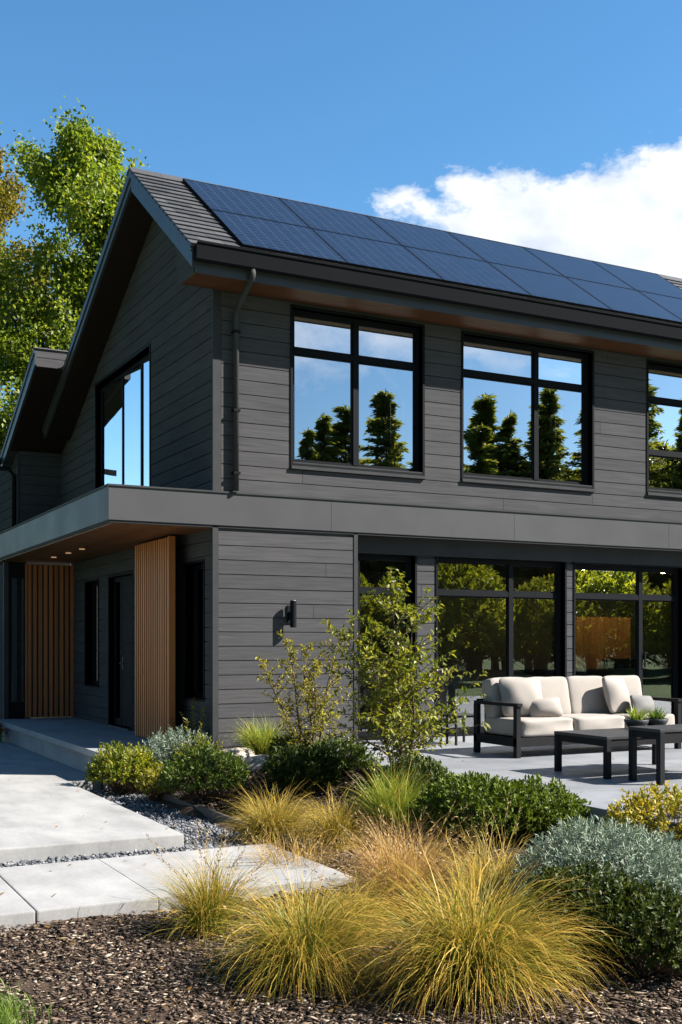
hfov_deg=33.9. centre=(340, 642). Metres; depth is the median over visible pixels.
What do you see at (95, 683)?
window
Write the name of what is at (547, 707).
throw pillow
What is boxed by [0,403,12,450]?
broadleaf tree
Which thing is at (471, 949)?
ornamental grass
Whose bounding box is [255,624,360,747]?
sapling
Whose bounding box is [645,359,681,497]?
window
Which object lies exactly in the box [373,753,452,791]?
hedge shrub
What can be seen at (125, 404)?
window
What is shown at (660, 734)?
coffee table
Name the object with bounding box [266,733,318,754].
shrub
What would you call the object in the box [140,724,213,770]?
juniper
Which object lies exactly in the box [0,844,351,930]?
path
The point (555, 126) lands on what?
sky
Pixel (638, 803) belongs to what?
golden shrub
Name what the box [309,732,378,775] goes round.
shrub
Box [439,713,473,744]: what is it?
side table
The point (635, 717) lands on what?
planted bowl
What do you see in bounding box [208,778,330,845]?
ornamental grass
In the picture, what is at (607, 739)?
coffee table
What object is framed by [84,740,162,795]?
rounded shrub
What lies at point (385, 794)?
ornamental grass
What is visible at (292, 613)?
wall lamp
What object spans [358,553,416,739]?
window
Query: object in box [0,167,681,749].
house
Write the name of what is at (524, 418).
window
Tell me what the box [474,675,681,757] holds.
sofa
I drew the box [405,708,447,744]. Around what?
side table
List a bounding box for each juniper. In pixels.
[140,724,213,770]
[502,813,681,914]
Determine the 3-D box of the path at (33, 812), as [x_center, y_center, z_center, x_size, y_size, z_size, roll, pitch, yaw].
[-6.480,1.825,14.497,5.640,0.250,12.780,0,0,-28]
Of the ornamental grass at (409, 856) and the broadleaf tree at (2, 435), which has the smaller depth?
the ornamental grass at (409, 856)
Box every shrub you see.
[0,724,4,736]
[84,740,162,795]
[132,762,179,800]
[156,744,252,803]
[171,733,225,768]
[259,741,345,796]
[261,742,308,772]
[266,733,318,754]
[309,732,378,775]
[364,752,458,806]
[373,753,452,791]
[405,770,552,845]
[484,773,591,841]
[503,858,664,969]
[571,877,681,977]
[594,780,681,847]
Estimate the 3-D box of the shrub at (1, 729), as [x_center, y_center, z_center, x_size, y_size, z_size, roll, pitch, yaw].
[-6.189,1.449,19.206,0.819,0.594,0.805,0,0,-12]
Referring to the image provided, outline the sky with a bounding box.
[0,0,681,427]
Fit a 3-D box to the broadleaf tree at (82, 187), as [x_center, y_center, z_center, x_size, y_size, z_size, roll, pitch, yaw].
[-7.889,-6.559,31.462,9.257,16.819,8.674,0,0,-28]
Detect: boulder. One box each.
[215,747,254,763]
[245,754,272,772]
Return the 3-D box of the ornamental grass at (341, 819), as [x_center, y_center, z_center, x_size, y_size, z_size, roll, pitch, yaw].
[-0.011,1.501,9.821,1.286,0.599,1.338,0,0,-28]
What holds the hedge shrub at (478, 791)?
on the ground at (191, 811)
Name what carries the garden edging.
on the ground at (191, 811)
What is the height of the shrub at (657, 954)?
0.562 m
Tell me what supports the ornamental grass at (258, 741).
on the ground at (191, 811)
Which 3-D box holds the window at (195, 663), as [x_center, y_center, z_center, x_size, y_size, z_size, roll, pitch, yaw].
[-1.869,-0.160,14.832,0.195,1.840,0.790,0,0,-28]
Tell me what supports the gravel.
on the gravel bed
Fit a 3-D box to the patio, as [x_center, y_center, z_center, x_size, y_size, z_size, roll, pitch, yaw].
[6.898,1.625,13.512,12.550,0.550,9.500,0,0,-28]
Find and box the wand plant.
[179,696,206,743]
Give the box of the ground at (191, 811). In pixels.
[0,734,681,1023]
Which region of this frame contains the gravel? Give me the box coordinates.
[0,788,296,867]
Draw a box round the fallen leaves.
[0,742,647,1023]
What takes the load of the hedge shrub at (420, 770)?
on the ground at (191, 811)
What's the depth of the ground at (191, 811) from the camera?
6.33 m
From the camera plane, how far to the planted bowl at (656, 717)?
12.17 m
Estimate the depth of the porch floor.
16.65 m
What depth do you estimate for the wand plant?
14.28 m
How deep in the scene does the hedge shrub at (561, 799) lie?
9.23 m
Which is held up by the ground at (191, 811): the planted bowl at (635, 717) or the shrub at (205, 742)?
the shrub at (205, 742)
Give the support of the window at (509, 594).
in the house
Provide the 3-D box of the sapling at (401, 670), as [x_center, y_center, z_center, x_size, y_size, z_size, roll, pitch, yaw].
[0.590,0.345,11.652,1.839,2.355,2.023,0,0,-28]
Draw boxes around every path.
[0,742,183,863]
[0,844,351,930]
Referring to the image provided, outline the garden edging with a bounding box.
[161,791,329,854]
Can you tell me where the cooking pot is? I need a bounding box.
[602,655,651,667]
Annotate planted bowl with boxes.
[622,705,649,726]
[644,704,668,725]
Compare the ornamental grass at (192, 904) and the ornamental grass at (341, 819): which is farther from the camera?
the ornamental grass at (341, 819)
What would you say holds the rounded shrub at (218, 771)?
on the ground at (191, 811)
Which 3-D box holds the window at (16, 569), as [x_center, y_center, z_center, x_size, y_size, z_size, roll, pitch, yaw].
[-5.785,-0.045,19.974,0.312,2.790,0.050,0,0,-28]
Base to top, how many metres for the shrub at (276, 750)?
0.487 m
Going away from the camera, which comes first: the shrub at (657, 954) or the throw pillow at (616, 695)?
the shrub at (657, 954)
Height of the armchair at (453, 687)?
0.872 m
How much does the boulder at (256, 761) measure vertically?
0.237 m
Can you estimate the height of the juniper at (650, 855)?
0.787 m
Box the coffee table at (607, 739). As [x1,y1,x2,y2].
[554,728,681,778]
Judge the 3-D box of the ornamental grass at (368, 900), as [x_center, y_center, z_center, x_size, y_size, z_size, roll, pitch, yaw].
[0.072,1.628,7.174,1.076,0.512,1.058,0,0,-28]
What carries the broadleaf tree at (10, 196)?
on the ground at (191, 811)
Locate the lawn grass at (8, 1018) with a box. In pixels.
[0,978,61,1023]
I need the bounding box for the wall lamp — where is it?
[287,600,296,627]
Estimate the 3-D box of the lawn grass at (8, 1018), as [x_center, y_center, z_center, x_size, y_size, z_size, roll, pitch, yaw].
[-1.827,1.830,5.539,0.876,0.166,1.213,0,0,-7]
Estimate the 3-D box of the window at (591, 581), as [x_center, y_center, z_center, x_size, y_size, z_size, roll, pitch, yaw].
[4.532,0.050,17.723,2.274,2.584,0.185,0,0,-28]
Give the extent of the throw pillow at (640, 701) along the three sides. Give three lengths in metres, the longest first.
0.461 x 0.263 x 0.187 m
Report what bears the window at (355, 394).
in the house
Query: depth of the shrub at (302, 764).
11.63 m
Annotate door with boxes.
[108,571,134,730]
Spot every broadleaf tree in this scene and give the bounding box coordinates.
[0,96,149,446]
[0,147,73,402]
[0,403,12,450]
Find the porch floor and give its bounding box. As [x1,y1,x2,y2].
[0,717,192,790]
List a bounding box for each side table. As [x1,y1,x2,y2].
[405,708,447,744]
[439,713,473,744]
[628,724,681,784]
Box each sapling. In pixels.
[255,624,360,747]
[317,566,490,769]
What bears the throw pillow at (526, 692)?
on the sofa
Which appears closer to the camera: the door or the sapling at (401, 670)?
the sapling at (401, 670)
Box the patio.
[338,736,681,846]
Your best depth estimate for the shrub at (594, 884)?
6.42 m
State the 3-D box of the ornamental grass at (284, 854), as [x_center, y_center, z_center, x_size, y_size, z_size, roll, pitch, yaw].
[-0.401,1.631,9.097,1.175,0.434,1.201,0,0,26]
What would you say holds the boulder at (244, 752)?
on the ground at (191, 811)
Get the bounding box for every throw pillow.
[499,677,541,716]
[530,697,562,716]
[602,676,630,712]
[630,695,654,713]
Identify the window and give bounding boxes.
[9,562,25,718]
[84,579,99,687]
[95,343,151,488]
[183,559,205,701]
[290,304,425,479]
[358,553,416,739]
[435,556,566,736]
[460,331,594,491]
[572,562,681,713]
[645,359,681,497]
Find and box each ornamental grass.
[118,821,298,948]
[186,841,417,1008]
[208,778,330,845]
[222,712,296,754]
[239,814,366,869]
[269,779,389,854]
[301,864,419,952]
[303,796,490,921]
[309,817,643,1023]
[341,753,435,834]
[398,799,571,912]

